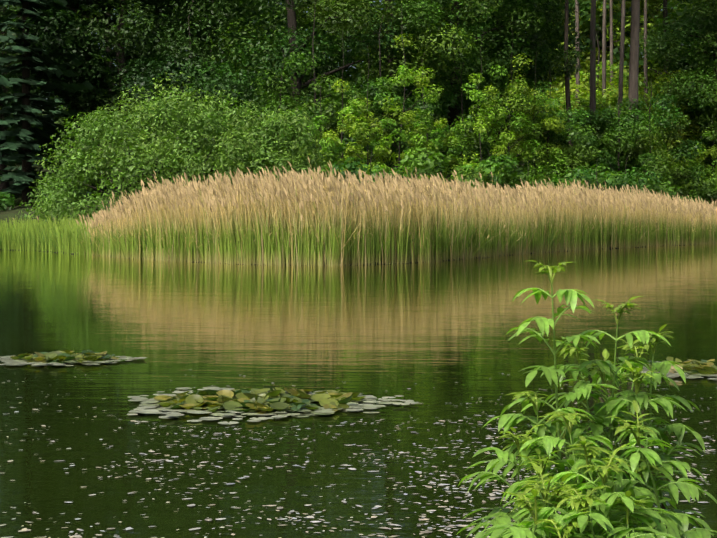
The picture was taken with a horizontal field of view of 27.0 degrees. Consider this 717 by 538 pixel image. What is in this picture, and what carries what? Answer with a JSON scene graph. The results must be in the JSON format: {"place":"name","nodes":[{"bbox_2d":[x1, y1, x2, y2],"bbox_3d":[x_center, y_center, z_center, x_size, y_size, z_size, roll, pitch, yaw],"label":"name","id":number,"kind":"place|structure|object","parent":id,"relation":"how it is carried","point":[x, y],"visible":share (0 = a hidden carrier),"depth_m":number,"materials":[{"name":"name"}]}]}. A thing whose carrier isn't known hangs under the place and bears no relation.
{"place":"outdoors","nodes":[
{"label":"outdoors","id":0,"kind":"place"},
{"bbox_2d":[0,125,695,265],"bbox_3d":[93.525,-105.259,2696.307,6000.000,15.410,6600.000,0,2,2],"label":"terrain","id":1,"kind":"structure","parent":0,"point":[11,213],"depth_m":90.70,"materials":[{"name":"green plant"}]},
{"bbox_2d":[0,22,32,196],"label":"spruce tree","id":2,"kind":"object","parent":1,"relation":"on","point":[11,163],"visible":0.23,"depth_m":97.97,"materials":[{"name":"green plant"}]},
{"bbox_2d":[0,0,98,205],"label":"spruce tree","id":3,"kind":"object","parent":1,"relation":"on","point":[17,144],"depth_m":92.16,"materials":[{"name":"green plant"}]},
{"bbox_2d":[7,8,93,152],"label":"tree","id":4,"kind":"object","parent":1,"relation":"on","point":[8,43],"depth_m":151.54,"materials":[{"name":"green plant"}]},
{"bbox_2d":[0,5,113,165],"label":"tree","id":5,"kind":"object","parent":1,"relation":"on","point":[56,118],"depth_m":131.22,"materials":[{"name":"green plant"}]},
{"bbox_2d":[0,1,115,189],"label":"broadleaf tree","id":6,"kind":"object","parent":1,"relation":"on","point":[80,6],"depth_m":104.74,"materials":[{"name":"green plant"}]},
{"bbox_2d":[3,0,149,192],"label":"spruce tree","id":7,"kind":"object","parent":1,"relation":"on","point":[102,6],"depth_m":97.87,"materials":[{"name":"green plant"}]},
{"bbox_2d":[0,0,227,193],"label":"broadleaf tree","id":8,"kind":"object","parent":1,"relation":"on","point":[77,96],"depth_m":93.89,"materials":[{"name":"green plant"}]},
{"bbox_2d":[40,1,190,154],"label":"tree","id":9,"kind":"object","parent":1,"relation":"on","point":[64,108],"depth_m":133.18,"materials":[{"name":"green plant"}]},
{"bbox_2d":[92,5,220,86],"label":"tree","id":10,"kind":"object","parent":1,"relation":"on","point":[130,27],"visible":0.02,"depth_m":149.39,"materials":[{"name":"green plant"}]},
{"bbox_2d":[110,0,210,178],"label":"spruce tree","id":11,"kind":"object","parent":1,"relation":"on","point":[164,59],"depth_m":107.60,"materials":[{"name":"green plant"}]},
{"bbox_2d":[18,72,333,229],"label":"willow bush","id":12,"kind":"object","parent":1,"relation":"on","point":[254,150],"depth_m":68.22,"materials":[{"name":"green plant"}]},
{"bbox_2d":[118,0,267,182],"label":"tree","id":13,"kind":"object","parent":1,"relation":"on","point":[189,64],"depth_m":90.73,"materials":[{"name":"green plant"}]},
{"bbox_2d":[79,0,317,184],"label":"broadleaf tree","id":14,"kind":"object","parent":1,"relation":"on","point":[154,6],"depth_m":95.09,"materials":[{"name":"green plant"}]},
{"bbox_2d":[115,0,307,149],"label":"tree","id":15,"kind":"object","parent":1,"relation":"on","point":[268,14],"depth_m":130.51,"materials":[{"name":"green plant"}]},
{"bbox_2d":[202,38,332,168],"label":"tree","id":16,"kind":"object","parent":1,"relation":"on","point":[277,103],"depth_m":87.75,"materials":[{"name":"green plant"}]},
{"bbox_2d":[171,0,363,128],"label":"tree","id":17,"kind":"object","parent":1,"relation":"on","point":[322,72],"depth_m":135.72,"materials":[{"name":"green plant"}]},
{"bbox_2d":[165,0,424,163],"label":"broadleaf tree","id":18,"kind":"object","parent":1,"relation":"on","point":[276,58],"depth_m":91.44,"materials":[{"name":"green plant"}]},
{"bbox_2d":[241,0,379,169],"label":"tree","id":19,"kind":"object","parent":1,"relation":"on","point":[332,106],"depth_m":86.00,"materials":[{"name":"green plant"}]},
{"bbox_2d":[246,0,376,85],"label":"tree","id":20,"kind":"object","parent":1,"relation":"on","point":[303,21],"depth_m":152.29,"materials":[{"name":"green plant"}]},
{"bbox_2d":[293,77,347,178],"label":"young tree","id":21,"kind":"object","parent":1,"relation":"on","point":[331,142],"depth_m":77.54,"materials":[{"name":"green plant"}]},
{"bbox_2d":[312,28,371,172],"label":"young tree","id":22,"kind":"object","parent":1,"relation":"on","point":[337,89],"depth_m":83.50,"materials":[{"name":"green plant"}]},
{"bbox_2d":[299,6,399,96],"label":"tree","id":23,"kind":"object","parent":1,"relation":"on","point":[312,27],"visible":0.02,"depth_m":174.75,"materials":[{"name":"green plant"}]},
{"bbox_2d":[0,148,716,224],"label":"bank shrubs","id":24,"kind":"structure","parent":1,"relation":"on","point":[704,192],"depth_m":68.49,"materials":[{"name":"green plant"}]},
{"bbox_2d":[13,38,710,198],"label":"ground","id":25,"kind":"structure","parent":1,"relation":"on","point":[435,120],"depth_m":128.79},
{"bbox_2d":[338,46,393,179],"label":"young tree","id":26,"kind":"object","parent":1,"relation":"on","point":[359,126],"depth_m":79.52,"materials":[{"name":"green plant"}]},
{"bbox_2d":[273,0,502,160],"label":"broadleaf tree","id":27,"kind":"object","parent":1,"relation":"on","point":[426,9],"depth_m":93.04,"materials":[{"name":"green plant"}]},
{"bbox_2d":[334,17,443,169],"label":"tree","id":28,"kind":"object","parent":1,"relation":"on","point":[382,95],"depth_m":88.74,"materials":[{"name":"green plant"}]},
{"bbox_2d":[363,5,444,178],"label":"young tree","id":29,"kind":"object","parent":1,"relation":"on","point":[403,75],"depth_m":81.23,"materials":[{"name":"green plant"}]},
{"bbox_2d":[350,55,491,124],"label":"tree","id":30,"kind":"object","parent":1,"relation":"on","point":[413,68],"depth_m":150.46,"materials":[{"name":"green plant"}]},
{"bbox_2d":[325,0,524,133],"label":"tree","id":31,"kind":"object","parent":1,"relation":"on","point":[333,50],"depth_m":127.29,"materials":[{"name":"green plant"}]},
{"bbox_2d":[400,53,458,178],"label":"young tree","id":32,"kind":"object","parent":1,"relation":"on","point":[436,144],"depth_m":85.54,"materials":[{"name":"green plant"}]},
{"bbox_2d":[344,0,565,167],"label":"broadleaf tree","id":33,"kind":"object","parent":1,"relation":"on","point":[502,30],"depth_m":98.30,"materials":[{"name":"green plant"}]},
{"bbox_2d":[429,63,508,178],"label":"tree","id":34,"kind":"object","parent":1,"relation":"on","point":[474,146],"depth_m":93.90,"materials":[{"name":"green plant"}]},
{"bbox_2d":[446,31,514,183],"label":"young tree","id":35,"kind":"object","parent":1,"relation":"on","point":[492,117],"depth_m":91.14,"materials":[{"name":"green plant"}]},
{"bbox_2d":[383,0,602,164],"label":"tree","id":36,"kind":"object","parent":1,"relation":"on","point":[571,1],"depth_m":129.48,"materials":[{"name":"green plant"}]},
{"bbox_2d":[423,0,593,167],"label":"broadleaf tree","id":37,"kind":"object","parent":1,"relation":"on","point":[561,54],"depth_m":103.30,"materials":[{"name":"green plant"}]},
{"bbox_2d":[473,16,545,186],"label":"young tree","id":38,"kind":"object","parent":1,"relation":"on","point":[515,85],"depth_m":95.32,"materials":[{"name":"green plant"}]},
{"bbox_2d":[463,7,569,143],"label":"tree","id":39,"kind":"object","parent":1,"relation":"on","point":[559,82],"depth_m":142.51,"materials":[{"name":"green plant"}]},
{"bbox_2d":[504,54,569,189],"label":"young tree","id":40,"kind":"object","parent":1,"relation":"on","point":[552,126],"depth_m":96.88,"materials":[{"name":"green plant"}]},
{"bbox_2d":[505,67,600,189],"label":"tree","id":41,"kind":"object","parent":1,"relation":"on","point":[575,155],"depth_m":98.91,"materials":[{"name":"green plant"}]},
{"bbox_2d":[543,82,565,173],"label":"young tree","id":42,"kind":"object","parent":1,"relation":"on","point":[549,151],"depth_m":109.45,"materials":[{"name":"green plant"}]},
{"bbox_2d":[564,0,573,169],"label":"leaning tree","id":43,"kind":"object","parent":1,"relation":"on","point":[567,92],"visible":0.42,"depth_m":102.87,"materials":[{"name":"brown plant"}]},
{"bbox_2d":[575,0,586,111],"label":"pine tree","id":44,"kind":"object","parent":1,"relation":"on","point":[577,30],"visible":0.42,"depth_m":124.58,"materials":[{"name":"plant"}]},
{"bbox_2d":[531,71,630,178],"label":"tree","id":45,"kind":"object","parent":1,"relation":"on","point":[596,122],"depth_m":104.00,"materials":[{"name":"green plant"}]},
{"bbox_2d":[506,0,662,158],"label":"sunlit tree","id":46,"kind":"object","parent":1,"relation":"on","point":[580,31],"depth_m":133.89,"materials":[{"name":"green plant"}]},
{"bbox_2d":[456,260,716,537],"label":"plant leaves","id":47,"kind":"object","parent":1,"relation":"on","point":[672,521],"visible":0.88,"depth_m":4.47,"materials":[{"name":"green plant"}]},
{"bbox_2d":[574,0,604,113],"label":"pine tree","id":48,"kind":"object","parent":1,"relation":"on","point":[592,36],"visible":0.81,"depth_m":110.74,"materials":[{"name":"plant"}]},
{"bbox_2d":[576,61,616,173],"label":"young tree","id":49,"kind":"object","parent":1,"relation":"on","point":[604,104],"depth_m":112.84,"materials":[{"name":"green plant"}]},
{"bbox_2d":[505,33,695,171],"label":"sunlit tree","id":50,"kind":"object","parent":1,"relation":"on","point":[611,95],"depth_m":121.77,"materials":[{"name":"green plant"}]},
{"bbox_2d":[544,2,662,85],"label":"sunlit tree","id":51,"kind":"object","parent":1,"relation":"on","point":[574,73],"depth_m":146.09,"materials":[{"name":"green plant"}]},
{"bbox_2d":[602,0,605,153],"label":"pine tree","id":52,"kind":"object","parent":1,"relation":"on","point":[604,49],"visible":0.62,"depth_m":120.71,"materials":[{"name":"brown plant"}]},
{"bbox_2d":[606,0,626,90],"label":"pine tree","id":53,"kind":"object","parent":1,"relation":"on","point":[611,32],"visible":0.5,"depth_m":126.50,"materials":[{"name":"brown plant"}]},
{"bbox_2d":[568,87,673,194],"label":"tree","id":54,"kind":"object","parent":1,"relation":"on","point":[615,134],"depth_m":102.73,"materials":[{"name":"green plant"}]},
{"bbox_2d":[617,0,626,169],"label":"pine tree","id":55,"kind":"object","parent":1,"relation":"on","point":[621,67],"visible":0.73,"depth_m":113.70,"materials":[{"name":"brown plant"}]},
{"bbox_2d":[545,1,705,168],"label":"sunlit tree","id":56,"kind":"object","parent":1,"relation":"on","point":[585,64],"depth_m":130.34,"materials":[{"name":"green plant"}]},
{"bbox_2d":[606,65,656,169],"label":"young tree","id":57,"kind":"object","parent":1,"relation":"on","point":[641,111],"depth_m":116.96,"materials":[{"name":"green plant"}]},
{"bbox_2d":[628,0,641,162],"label":"pine tree","id":58,"kind":"object","parent":1,"relation":"on","point":[634,55],"visible":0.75,"depth_m":106.69,"materials":[{"name":"plant"}]},
{"bbox_2d":[553,59,716,198],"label":"sunlit tree","id":59,"kind":"object","parent":1,"relation":"on","point":[684,135],"depth_m":123.39,"materials":[{"name":"green plant"}]},
{"bbox_2d":[555,0,716,195],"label":"tree","id":60,"kind":"object","parent":1,"relation":"on","point":[584,15],"depth_m":128.22,"materials":[{"name":"green plant"}]},
{"bbox_2d":[640,0,650,127],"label":"pine tree","id":61,"kind":"object","parent":1,"relation":"on","point":[645,45],"visible":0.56,"depth_m":122.42,"materials":[{"name":"brown plant"}]},
{"bbox_2d":[595,83,708,186],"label":"tree","id":62,"kind":"object","parent":1,"relation":"on","point":[668,124],"depth_m":104.72,"materials":[{"name":"green plant"}]},
{"bbox_2d":[596,0,713,197],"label":"sunlit tree","id":63,"kind":"object","parent":1,"relation":"on","point":[654,13],"depth_m":133.95,"materials":[{"name":"green plant"}]},
{"bbox_2d":[639,112,676,198],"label":"shrub","id":64,"kind":"object","parent":1,"relation":"on","point":[660,146],"depth_m":114.55,"materials":[{"name":"green plant"}]},
{"bbox_2d":[639,0,712,130],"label":"tree","id":65,"kind":"object","parent":1,"relation":"on","point":[683,44],"depth_m":144.65,"materials":[{"name":"green plant"}]},
{"bbox_2d":[639,4,716,201],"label":"broadleaf tree","id":66,"kind":"object","parent":1,"relation":"on","point":[667,40],"depth_m":120.41,"materials":[{"name":"green plant"}]},
{"bbox_2d":[667,148,705,198],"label":"shrub","id":67,"kind":"object","parent":1,"relation":"on","point":[688,164],"depth_m":116.87,"materials":[{"name":"green plant"}]},
{"bbox_2d":[658,0,716,150],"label":"broadleaf tree","id":68,"kind":"object","parent":1,"relation":"on","point":[707,95],"depth_m":118.33,"materials":[{"name":"green plant"}]},
{"bbox_2d":[689,123,716,203],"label":"shrub","id":69,"kind":"object","parent":1,"relation":"on","point":[700,154],"depth_m":116.23,"materials":[{"name":"green plant"}]},
{"bbox_2d":[708,107,716,185],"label":"young tree","id":70,"kind":"object","parent":1,"relation":"on","point":[712,155],"visible":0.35,"depth_m":116.08,"materials":[{"name":"green plant"}]},
{"bbox_2d":[0,243,716,537],"bbox_3d":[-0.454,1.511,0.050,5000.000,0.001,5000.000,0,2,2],"label":"pond water","id":71,"kind":"structure","parent":0,"point":[434,331],"depth_m":13.67,"materials":[{"name":"green liquid"}]},
{"bbox_2d":[0,157,716,265],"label":"dry reeds","id":72,"kind":"object","parent":71,"relation":"on","point":[250,201],"visible":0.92,"depth_m":47.33,"materials":[{"name":"plant"}]},
{"bbox_2d":[0,373,716,537],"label":"floating petals","id":73,"kind":"object","parent":71,"relation":"on","point":[281,518],"visible":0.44,"depth_m":8.28,"materials":[{"name":"white plant"}]},
{"bbox_2d":[0,214,716,264],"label":"reed leaves","id":74,"kind":"object","parent":71,"relation":"on","point":[145,240],"visible":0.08,"depth_m":50.73,"materials":[{"name":"green plant"}]},
{"bbox_2d":[0,349,716,423],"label":"water lily pads","id":75,"kind":"object","parent":71,"relation":"on","point":[152,403],"visible":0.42,"depth_m":11.63,"materials":[{"name":"green plant"}]},
{"bbox_2d":[41,0,689,121],"label":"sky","id":76,"kind":"structure","parent":0,"point":[379,0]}
]}

